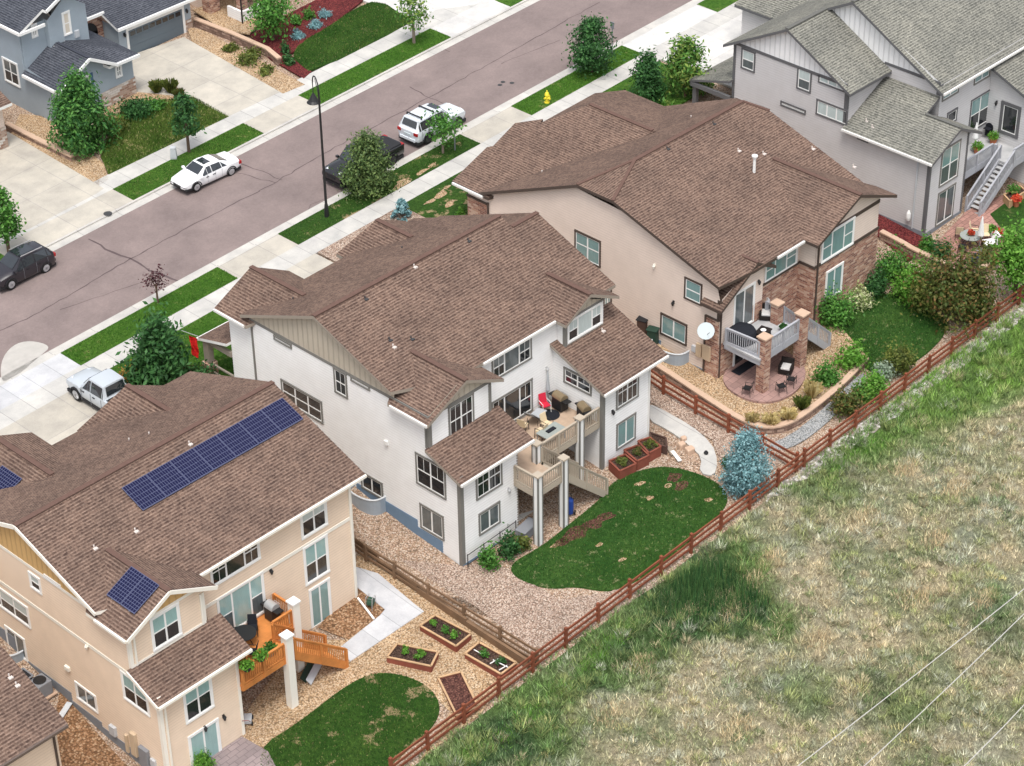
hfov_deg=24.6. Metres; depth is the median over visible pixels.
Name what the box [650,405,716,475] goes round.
path
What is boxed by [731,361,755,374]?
door mat
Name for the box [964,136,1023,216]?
deck
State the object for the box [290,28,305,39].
cushion plant
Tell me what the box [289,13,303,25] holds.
shrub
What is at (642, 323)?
wheeled bin
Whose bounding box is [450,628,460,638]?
bed plant
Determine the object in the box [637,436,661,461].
garden bed
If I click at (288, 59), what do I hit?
shrub
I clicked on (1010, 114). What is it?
door
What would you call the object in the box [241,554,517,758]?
gravel yard
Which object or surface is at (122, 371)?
shrub
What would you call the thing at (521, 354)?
window
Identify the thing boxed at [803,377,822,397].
ornamental grass
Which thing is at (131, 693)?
window
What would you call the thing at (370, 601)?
hose reel
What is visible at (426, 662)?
garden bed
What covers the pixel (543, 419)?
patio chair
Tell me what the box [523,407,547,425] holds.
lounge chair
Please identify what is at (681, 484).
bare patch
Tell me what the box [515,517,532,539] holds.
storage box
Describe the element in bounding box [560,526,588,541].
bare patch
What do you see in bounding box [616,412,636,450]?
window
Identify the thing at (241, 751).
patio
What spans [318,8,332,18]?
cushion plant
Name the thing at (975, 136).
closed umbrella
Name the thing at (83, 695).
window
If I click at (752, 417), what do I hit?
ornamental grass
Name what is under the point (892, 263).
shrub
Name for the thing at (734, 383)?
patio
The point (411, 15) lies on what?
street tree
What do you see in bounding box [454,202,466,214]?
shrub
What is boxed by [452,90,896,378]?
house
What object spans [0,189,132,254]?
driveway apron
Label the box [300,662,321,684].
tarpaulin
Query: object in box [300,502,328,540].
window
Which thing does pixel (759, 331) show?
coffee table
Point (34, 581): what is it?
window
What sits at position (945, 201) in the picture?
window
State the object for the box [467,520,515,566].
iron railing
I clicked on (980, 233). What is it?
closed umbrella
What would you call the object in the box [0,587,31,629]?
window
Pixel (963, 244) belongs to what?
patio chair
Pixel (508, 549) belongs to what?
shrub
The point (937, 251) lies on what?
shrub
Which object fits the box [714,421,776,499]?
blue spruce
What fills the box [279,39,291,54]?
shrub
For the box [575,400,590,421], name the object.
grill
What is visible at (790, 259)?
window
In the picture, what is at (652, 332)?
wheeled bin
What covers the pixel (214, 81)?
driveway
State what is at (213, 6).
house
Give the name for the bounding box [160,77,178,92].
ornamental grass
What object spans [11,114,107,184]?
gravel bed
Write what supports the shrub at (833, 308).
on the ground at (584, 500)
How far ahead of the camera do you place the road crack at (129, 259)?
144.41 m
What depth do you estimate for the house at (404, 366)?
126.72 m
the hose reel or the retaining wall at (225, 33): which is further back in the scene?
the retaining wall at (225, 33)
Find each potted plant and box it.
[238,658,254,671]
[252,647,268,661]
[261,640,277,656]
[779,322,787,329]
[967,229,974,235]
[971,140,983,153]
[987,130,999,143]
[988,224,996,236]
[1005,182,1020,193]
[1010,193,1021,206]
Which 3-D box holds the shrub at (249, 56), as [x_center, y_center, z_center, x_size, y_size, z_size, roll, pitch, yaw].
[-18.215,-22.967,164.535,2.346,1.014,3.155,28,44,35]
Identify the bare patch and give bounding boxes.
[395,177,410,186]
[416,168,429,174]
[434,189,446,198]
[445,200,454,206]
[553,538,569,546]
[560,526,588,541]
[579,518,601,528]
[597,512,615,520]
[667,473,681,481]
[675,480,687,490]
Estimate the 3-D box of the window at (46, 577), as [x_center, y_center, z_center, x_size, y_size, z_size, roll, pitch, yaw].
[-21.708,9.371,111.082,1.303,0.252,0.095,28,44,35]
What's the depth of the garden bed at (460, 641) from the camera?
119.56 m
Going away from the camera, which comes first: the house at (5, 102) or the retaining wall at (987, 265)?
the retaining wall at (987, 265)
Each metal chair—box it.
[742,381,753,394]
[775,380,786,390]
[785,373,796,388]
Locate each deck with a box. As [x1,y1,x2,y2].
[238,593,348,708]
[513,400,608,546]
[723,298,831,393]
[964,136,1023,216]
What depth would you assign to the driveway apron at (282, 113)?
158.37 m
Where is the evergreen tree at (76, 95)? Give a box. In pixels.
[43,60,124,161]
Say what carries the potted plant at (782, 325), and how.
on the deck at (763, 349)
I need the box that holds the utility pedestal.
[170,146,176,159]
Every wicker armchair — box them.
[759,303,770,320]
[778,356,794,374]
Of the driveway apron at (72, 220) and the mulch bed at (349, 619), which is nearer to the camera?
the mulch bed at (349, 619)
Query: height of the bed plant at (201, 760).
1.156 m
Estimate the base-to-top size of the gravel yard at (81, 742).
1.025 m
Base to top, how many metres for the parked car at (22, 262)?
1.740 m
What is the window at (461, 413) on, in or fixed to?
in the house at (404, 366)
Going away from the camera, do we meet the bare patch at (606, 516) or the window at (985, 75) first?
the bare patch at (606, 516)
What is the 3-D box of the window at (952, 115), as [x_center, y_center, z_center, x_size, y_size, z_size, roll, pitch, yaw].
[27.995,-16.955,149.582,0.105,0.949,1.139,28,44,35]
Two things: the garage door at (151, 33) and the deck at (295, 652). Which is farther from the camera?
the garage door at (151, 33)
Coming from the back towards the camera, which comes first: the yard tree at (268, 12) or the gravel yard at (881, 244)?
the yard tree at (268, 12)
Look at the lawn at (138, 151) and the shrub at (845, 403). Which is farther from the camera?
the lawn at (138, 151)
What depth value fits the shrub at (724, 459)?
130.07 m
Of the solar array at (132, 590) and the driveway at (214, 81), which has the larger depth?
the driveway at (214, 81)
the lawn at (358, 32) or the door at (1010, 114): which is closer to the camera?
the door at (1010, 114)
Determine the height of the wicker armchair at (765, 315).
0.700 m
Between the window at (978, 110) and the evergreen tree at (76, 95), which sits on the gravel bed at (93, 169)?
the evergreen tree at (76, 95)
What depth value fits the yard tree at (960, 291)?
138.72 m
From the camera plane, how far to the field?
118.75 m
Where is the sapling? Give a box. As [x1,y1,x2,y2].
[138,264,168,302]
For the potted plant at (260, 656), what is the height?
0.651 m
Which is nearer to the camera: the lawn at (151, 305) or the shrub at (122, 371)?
the shrub at (122, 371)
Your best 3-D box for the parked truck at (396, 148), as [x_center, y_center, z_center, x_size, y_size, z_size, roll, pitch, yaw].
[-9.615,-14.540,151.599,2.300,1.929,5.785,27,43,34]
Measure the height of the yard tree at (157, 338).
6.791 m
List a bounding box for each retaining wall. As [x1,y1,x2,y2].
[5,122,74,160]
[193,17,281,66]
[652,357,868,434]
[879,229,946,268]
[953,262,991,279]
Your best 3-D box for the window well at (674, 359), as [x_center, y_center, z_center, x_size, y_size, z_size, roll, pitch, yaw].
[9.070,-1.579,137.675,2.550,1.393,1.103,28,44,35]
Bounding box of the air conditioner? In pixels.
[31,673,57,699]
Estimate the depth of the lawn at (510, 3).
170.58 m
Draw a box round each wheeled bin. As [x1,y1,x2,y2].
[636,315,647,334]
[646,325,659,343]
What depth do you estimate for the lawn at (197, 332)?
136.79 m
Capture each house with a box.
[0,0,194,125]
[0,91,11,149]
[0,371,366,765]
[0,645,68,765]
[190,0,258,22]
[196,211,668,565]
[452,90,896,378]
[689,0,1023,236]
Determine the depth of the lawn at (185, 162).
153.62 m
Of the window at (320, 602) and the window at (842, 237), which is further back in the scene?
the window at (842, 237)
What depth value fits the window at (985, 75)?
150.45 m
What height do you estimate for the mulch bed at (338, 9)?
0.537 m
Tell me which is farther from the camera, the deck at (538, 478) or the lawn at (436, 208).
the lawn at (436, 208)
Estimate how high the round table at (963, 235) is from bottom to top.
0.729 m
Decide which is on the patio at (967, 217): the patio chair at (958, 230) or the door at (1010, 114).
the patio chair at (958, 230)
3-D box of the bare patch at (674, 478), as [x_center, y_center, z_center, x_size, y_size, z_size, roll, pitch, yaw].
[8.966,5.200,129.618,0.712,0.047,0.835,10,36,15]
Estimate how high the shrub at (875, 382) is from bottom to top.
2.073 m
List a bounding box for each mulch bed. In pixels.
[250,0,362,77]
[318,588,384,639]
[878,214,924,260]
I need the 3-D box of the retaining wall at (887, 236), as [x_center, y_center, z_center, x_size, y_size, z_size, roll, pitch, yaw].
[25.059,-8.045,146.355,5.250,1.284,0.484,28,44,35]
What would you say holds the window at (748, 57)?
in the house at (827, 77)
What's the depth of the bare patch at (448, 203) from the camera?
148.19 m
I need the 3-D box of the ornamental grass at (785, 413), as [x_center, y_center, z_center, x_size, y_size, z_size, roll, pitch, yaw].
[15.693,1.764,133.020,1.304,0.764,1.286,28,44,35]
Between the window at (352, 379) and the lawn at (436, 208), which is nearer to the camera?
the window at (352, 379)
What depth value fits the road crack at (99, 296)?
141.23 m
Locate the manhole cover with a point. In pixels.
(107, 213)
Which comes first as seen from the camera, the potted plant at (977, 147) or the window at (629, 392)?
the window at (629, 392)
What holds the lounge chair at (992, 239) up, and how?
on the patio at (967, 217)
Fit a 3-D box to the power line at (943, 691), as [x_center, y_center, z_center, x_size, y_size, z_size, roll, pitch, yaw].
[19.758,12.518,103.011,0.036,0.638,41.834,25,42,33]
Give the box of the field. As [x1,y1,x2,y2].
[415,319,1023,765]
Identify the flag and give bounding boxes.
[181,330,199,358]
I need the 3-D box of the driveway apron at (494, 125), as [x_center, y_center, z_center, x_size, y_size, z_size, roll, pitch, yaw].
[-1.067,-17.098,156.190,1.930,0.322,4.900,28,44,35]
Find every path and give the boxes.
[341,567,423,660]
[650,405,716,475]
[768,373,865,449]
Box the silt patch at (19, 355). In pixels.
[1,341,47,380]
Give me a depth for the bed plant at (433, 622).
119.83 m
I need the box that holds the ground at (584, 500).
[0,0,1023,765]
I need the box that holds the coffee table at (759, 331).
[756,325,771,339]
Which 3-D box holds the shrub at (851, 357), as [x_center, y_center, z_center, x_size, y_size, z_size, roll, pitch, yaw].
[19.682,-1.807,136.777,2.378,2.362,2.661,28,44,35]
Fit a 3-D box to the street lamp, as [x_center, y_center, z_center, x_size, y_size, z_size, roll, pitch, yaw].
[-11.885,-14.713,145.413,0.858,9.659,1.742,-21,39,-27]
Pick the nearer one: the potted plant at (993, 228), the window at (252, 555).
the window at (252, 555)
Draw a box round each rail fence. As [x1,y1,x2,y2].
[354,537,538,667]
[388,285,1023,765]
[651,369,798,472]
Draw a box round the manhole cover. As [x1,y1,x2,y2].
[103,211,111,215]
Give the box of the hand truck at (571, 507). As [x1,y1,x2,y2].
[569,493,575,514]
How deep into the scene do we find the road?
151.08 m
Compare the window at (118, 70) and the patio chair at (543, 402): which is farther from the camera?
the window at (118, 70)
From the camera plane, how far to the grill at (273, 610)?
116.00 m
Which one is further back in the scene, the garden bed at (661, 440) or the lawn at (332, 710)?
the garden bed at (661, 440)
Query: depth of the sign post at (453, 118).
152.84 m
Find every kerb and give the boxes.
[0,0,700,383]
[45,0,527,247]
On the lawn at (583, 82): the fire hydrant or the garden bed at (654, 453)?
the fire hydrant
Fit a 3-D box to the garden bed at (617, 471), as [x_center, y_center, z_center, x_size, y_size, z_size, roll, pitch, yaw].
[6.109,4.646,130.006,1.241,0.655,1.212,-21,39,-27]
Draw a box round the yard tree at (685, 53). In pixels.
[658,32,716,105]
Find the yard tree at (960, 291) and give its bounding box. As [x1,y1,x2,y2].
[896,232,1009,342]
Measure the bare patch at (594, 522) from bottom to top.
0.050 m
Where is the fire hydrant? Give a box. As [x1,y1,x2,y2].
[544,90,550,103]
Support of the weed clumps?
on the field
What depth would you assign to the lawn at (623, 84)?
159.38 m
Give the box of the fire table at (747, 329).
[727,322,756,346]
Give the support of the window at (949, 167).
in the house at (827, 77)
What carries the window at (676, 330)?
in the house at (730, 212)
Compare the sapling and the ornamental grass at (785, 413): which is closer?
the ornamental grass at (785, 413)
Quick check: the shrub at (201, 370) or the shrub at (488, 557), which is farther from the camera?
the shrub at (201, 370)
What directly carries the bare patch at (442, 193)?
on the lawn at (436, 208)
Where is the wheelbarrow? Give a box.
[242,713,253,725]
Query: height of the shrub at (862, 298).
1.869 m
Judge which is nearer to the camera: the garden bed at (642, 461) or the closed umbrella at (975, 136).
the garden bed at (642, 461)
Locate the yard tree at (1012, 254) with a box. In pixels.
[989,202,1023,303]
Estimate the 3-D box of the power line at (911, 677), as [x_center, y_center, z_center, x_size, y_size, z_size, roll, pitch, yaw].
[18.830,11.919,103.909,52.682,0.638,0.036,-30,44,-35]
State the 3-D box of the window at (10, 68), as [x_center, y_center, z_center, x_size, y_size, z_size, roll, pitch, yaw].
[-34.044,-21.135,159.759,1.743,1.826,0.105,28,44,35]
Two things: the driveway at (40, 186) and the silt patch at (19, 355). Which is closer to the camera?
the silt patch at (19, 355)
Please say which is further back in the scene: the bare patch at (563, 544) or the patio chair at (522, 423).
the patio chair at (522, 423)
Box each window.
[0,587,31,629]
[1,56,20,87]
[4,624,27,662]
[27,570,42,595]
[30,23,38,38]
[43,574,60,589]
[61,10,72,35]
[74,680,98,713]
[115,65,122,78]
[119,670,150,717]
[149,602,182,651]
[182,678,214,724]
[210,542,260,584]
[273,334,291,349]
[280,378,323,423]
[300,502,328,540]
[302,533,329,586]
[308,577,331,628]
[333,367,347,399]
[350,376,369,391]
[361,472,383,497]
[415,451,446,499]
[419,502,444,540]
[448,392,474,435]
[475,463,502,500]
[478,500,500,535]
[491,338,531,376]
[563,366,591,395]
[567,301,602,343]
[574,229,600,267]
[603,290,611,304]
[616,369,638,410]
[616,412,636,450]
[660,312,687,345]
[683,276,702,305]
[740,47,755,72]
[764,248,797,282]
[780,100,805,114]
[796,66,811,93]
[815,98,847,125]
[818,73,846,92]
[820,216,855,263]
[824,261,843,298]
[935,182,956,227]
[938,138,961,187]
[942,88,958,101]
[947,107,957,120]
[968,89,989,132]
[973,69,990,85]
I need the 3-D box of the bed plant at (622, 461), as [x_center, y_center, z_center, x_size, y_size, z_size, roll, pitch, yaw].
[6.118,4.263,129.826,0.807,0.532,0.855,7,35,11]
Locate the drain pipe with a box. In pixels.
[357,597,374,619]
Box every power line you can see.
[798,589,1023,765]
[864,614,1023,765]
[964,705,1023,765]
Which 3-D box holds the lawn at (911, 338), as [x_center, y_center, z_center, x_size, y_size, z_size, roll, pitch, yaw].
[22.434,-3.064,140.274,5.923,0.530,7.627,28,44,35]
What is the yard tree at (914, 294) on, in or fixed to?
on the lawn at (911, 338)
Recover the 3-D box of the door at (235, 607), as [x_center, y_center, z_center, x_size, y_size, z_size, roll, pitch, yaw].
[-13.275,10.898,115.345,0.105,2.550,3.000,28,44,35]
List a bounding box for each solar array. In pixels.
[0,465,21,488]
[106,566,158,613]
[122,398,302,510]
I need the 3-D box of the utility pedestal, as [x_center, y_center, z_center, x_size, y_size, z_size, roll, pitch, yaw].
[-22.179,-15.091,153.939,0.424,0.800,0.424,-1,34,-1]
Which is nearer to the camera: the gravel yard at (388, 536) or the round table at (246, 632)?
the round table at (246, 632)
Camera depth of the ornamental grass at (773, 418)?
132.52 m
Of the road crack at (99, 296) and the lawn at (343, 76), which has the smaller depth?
the road crack at (99, 296)
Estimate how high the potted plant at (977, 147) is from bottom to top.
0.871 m
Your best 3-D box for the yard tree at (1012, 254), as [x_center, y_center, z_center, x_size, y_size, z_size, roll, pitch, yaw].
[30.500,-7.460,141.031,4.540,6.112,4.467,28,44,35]
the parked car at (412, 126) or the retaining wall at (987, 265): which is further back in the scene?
the parked car at (412, 126)
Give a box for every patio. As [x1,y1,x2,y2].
[210,737,274,765]
[723,350,805,403]
[936,195,1015,267]
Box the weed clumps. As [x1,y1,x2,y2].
[453,341,989,765]
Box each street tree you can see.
[0,185,26,251]
[167,90,206,152]
[328,125,403,203]
[394,0,433,43]
[421,107,467,153]
[561,11,625,78]
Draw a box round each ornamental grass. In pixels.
[148,78,162,92]
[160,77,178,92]
[171,87,184,97]
[744,410,760,422]
[760,411,780,425]
[777,406,798,419]
[792,394,811,409]
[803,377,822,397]
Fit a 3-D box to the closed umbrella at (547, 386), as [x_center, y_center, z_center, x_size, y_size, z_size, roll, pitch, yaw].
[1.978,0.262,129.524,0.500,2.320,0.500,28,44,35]
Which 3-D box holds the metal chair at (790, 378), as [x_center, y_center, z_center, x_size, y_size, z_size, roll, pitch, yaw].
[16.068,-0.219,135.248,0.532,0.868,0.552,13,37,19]
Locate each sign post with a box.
[452,116,455,149]
[611,21,613,52]
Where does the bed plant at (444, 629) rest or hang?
on the garden bed at (460, 641)
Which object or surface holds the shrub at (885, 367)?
on the ground at (584, 500)
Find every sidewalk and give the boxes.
[0,2,741,429]
[0,4,477,245]
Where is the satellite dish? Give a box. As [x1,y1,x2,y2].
[697,322,714,339]
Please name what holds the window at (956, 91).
in the house at (827, 77)
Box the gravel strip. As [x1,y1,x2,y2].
[766,303,1023,501]
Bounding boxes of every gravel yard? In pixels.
[56,692,126,765]
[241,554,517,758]
[351,486,541,655]
[401,560,662,649]
[650,378,784,498]
[657,322,864,422]
[875,238,987,341]
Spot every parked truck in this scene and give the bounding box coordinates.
[66,367,126,410]
[322,134,403,188]
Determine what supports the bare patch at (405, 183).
on the lawn at (306, 231)
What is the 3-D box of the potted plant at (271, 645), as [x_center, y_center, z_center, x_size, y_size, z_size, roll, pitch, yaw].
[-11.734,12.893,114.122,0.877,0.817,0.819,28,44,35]
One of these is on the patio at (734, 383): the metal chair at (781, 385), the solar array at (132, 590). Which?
the metal chair at (781, 385)
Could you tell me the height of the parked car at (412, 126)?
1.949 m
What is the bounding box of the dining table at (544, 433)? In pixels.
[536,421,564,439]
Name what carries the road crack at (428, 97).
on the road
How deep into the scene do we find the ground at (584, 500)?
130.10 m
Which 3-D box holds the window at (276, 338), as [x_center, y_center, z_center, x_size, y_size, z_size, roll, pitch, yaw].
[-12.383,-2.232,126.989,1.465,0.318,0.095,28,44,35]
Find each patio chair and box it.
[245,640,258,659]
[247,614,257,635]
[517,419,528,430]
[534,423,547,437]
[538,392,550,408]
[539,411,551,424]
[955,227,963,236]
[957,238,969,252]
[970,221,978,230]
[982,223,990,238]
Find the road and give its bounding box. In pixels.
[0,0,691,376]
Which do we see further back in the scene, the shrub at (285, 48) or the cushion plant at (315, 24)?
the cushion plant at (315, 24)
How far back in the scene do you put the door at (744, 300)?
135.32 m
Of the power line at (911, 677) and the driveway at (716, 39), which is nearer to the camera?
the power line at (911, 677)
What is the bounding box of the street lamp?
[307,75,328,217]
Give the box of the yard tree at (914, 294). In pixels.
[899,261,950,318]
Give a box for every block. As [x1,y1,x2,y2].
[21,667,33,679]
[59,702,72,716]
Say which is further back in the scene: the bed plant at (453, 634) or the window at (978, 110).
the window at (978, 110)
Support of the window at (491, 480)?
in the house at (404, 366)
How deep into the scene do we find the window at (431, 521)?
124.18 m
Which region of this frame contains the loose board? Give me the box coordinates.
[671,450,681,461]
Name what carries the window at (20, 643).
in the house at (217, 555)
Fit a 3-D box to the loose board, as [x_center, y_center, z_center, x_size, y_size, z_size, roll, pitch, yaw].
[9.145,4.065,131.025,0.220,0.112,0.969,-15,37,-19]
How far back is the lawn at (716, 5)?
169.08 m
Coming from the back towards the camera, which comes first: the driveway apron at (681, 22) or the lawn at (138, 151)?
the driveway apron at (681, 22)
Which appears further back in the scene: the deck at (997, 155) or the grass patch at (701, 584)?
the deck at (997, 155)
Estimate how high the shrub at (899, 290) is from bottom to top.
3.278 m
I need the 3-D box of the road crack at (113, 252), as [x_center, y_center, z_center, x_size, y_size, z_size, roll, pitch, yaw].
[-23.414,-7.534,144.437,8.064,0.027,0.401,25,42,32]
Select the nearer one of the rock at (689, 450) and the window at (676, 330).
the rock at (689, 450)
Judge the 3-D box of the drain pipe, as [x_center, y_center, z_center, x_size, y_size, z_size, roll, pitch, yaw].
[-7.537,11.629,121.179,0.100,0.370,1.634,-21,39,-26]
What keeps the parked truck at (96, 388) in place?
on the driveway at (60, 418)
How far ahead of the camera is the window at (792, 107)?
151.08 m
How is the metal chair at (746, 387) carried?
on the patio at (734, 383)
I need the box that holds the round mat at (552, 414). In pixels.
[546,409,559,420]
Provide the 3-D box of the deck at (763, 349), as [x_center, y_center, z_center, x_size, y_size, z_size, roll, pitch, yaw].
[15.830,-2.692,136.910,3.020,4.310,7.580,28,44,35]
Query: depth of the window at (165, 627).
109.72 m
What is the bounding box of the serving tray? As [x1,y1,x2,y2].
[546,426,555,432]
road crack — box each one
[0,191,259,330]
[60,283,138,309]
[89,239,177,280]
[241,163,280,179]
[259,2,599,190]
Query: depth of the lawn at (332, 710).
114.80 m
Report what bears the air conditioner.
on the ground at (584, 500)
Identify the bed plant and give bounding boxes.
[191,747,216,765]
[401,644,408,654]
[413,648,426,659]
[429,619,437,626]
[441,624,449,633]
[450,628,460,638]
[478,646,489,657]
[495,656,506,665]
[616,456,628,466]
[632,445,641,455]
[642,437,658,448]
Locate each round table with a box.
[234,625,256,645]
[960,229,981,248]
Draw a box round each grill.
[260,599,283,621]
[548,390,571,411]
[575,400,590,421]
[983,123,992,135]
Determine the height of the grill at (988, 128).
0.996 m
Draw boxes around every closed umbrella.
[546,370,551,407]
[970,123,977,151]
[976,217,983,251]
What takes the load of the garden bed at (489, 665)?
on the gravel yard at (272, 712)
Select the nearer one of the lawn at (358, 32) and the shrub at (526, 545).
the shrub at (526, 545)
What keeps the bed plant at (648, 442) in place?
on the garden bed at (654, 453)
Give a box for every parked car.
[0,240,55,290]
[170,151,241,192]
[397,103,465,145]
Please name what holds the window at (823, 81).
in the house at (827, 77)
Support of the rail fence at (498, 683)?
on the ground at (584, 500)
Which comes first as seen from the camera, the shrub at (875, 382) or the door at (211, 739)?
the door at (211, 739)
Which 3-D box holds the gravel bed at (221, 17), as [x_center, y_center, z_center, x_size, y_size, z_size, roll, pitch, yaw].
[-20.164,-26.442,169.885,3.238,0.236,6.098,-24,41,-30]
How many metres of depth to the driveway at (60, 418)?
131.10 m
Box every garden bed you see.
[386,643,438,671]
[419,614,471,651]
[437,671,478,720]
[464,641,516,679]
[608,453,636,478]
[623,444,649,469]
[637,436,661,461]
[649,431,667,454]
[1003,185,1023,207]
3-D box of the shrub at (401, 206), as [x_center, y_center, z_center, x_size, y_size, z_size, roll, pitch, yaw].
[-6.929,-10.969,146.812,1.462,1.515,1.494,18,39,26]
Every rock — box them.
[677,441,685,450]
[680,435,686,441]
[684,445,694,455]
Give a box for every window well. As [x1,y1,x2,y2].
[10,650,23,662]
[351,485,385,514]
[651,339,689,365]
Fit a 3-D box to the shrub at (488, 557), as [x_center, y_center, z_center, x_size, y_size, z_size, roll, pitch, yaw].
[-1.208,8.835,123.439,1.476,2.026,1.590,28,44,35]
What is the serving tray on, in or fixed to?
on the dining table at (544, 433)
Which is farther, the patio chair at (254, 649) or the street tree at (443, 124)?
the street tree at (443, 124)
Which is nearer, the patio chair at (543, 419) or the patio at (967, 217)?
the patio chair at (543, 419)
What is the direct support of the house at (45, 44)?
on the ground at (584, 500)
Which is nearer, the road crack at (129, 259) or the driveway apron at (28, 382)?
the driveway apron at (28, 382)
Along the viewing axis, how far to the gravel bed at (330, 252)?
145.27 m
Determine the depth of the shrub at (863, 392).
134.38 m
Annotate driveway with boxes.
[0,132,103,237]
[0,392,97,444]
[132,37,278,115]
[286,253,332,278]
[363,0,454,18]
[437,0,497,9]
[662,14,741,88]
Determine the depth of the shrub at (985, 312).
140.23 m
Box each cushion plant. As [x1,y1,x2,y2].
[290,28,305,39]
[305,18,326,29]
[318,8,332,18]
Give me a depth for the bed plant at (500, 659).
117.58 m
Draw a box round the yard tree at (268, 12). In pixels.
[242,0,302,42]
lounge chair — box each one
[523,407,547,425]
[981,230,1000,248]
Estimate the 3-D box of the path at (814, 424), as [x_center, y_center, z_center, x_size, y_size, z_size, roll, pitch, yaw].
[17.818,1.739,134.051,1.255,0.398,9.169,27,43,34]
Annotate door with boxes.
[125,5,185,52]
[187,717,221,765]
[216,571,265,626]
[492,378,532,420]
[732,353,743,365]
[733,281,755,324]
[998,100,1021,138]
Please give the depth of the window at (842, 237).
138.33 m
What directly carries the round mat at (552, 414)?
on the deck at (538, 478)
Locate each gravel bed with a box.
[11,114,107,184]
[105,92,174,117]
[188,28,304,92]
[193,0,258,34]
[318,208,424,261]
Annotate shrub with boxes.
[96,108,132,136]
[113,93,157,121]
[116,359,136,382]
[139,96,171,115]
[188,359,218,374]
[221,41,239,53]
[231,46,263,68]
[255,61,276,76]
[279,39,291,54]
[281,51,295,65]
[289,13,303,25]
[302,5,315,20]
[390,198,411,220]
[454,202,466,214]
[476,540,502,571]
[492,522,523,563]
[513,532,532,552]
[619,45,670,102]
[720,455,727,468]
[808,354,842,391]
[813,280,864,335]
[826,380,869,422]
[827,334,871,374]
[841,279,878,313]
[848,376,873,403]
[853,363,891,402]
[863,253,890,300]
[869,360,900,381]
[873,336,921,377]
[875,234,915,283]
[882,253,938,309]
[916,229,934,253]
[925,235,955,263]
[961,284,1000,325]
[975,241,1002,269]
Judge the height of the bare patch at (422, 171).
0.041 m
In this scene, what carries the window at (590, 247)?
in the house at (730, 212)
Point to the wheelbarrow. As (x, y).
(248, 717)
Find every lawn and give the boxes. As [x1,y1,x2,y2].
[61,267,237,364]
[101,98,228,173]
[110,311,233,376]
[113,123,262,199]
[264,673,438,765]
[278,134,480,244]
[294,2,408,70]
[299,29,450,103]
[406,171,467,217]
[495,0,522,6]
[511,46,640,114]
[511,467,726,591]
[603,62,714,105]
[697,0,737,11]
[841,294,947,371]
[990,199,1023,233]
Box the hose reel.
[365,593,376,606]
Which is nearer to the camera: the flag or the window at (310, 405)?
the window at (310, 405)
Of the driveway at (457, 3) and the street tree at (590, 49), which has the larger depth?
the driveway at (457, 3)
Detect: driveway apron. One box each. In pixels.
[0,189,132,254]
[0,353,80,409]
[218,234,297,277]
[244,95,317,132]
[431,2,509,36]
[461,106,530,142]
[622,5,716,52]
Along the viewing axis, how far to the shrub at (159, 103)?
159.27 m
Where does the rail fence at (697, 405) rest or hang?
on the gravel yard at (719, 435)
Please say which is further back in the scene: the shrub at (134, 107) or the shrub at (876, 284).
the shrub at (134, 107)
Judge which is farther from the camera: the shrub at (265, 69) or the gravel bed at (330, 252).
the shrub at (265, 69)
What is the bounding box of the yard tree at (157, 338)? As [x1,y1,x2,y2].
[113,297,199,384]
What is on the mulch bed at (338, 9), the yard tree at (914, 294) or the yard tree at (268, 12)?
the yard tree at (268, 12)
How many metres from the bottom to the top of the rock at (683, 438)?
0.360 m
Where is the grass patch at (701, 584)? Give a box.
[645,550,772,625]

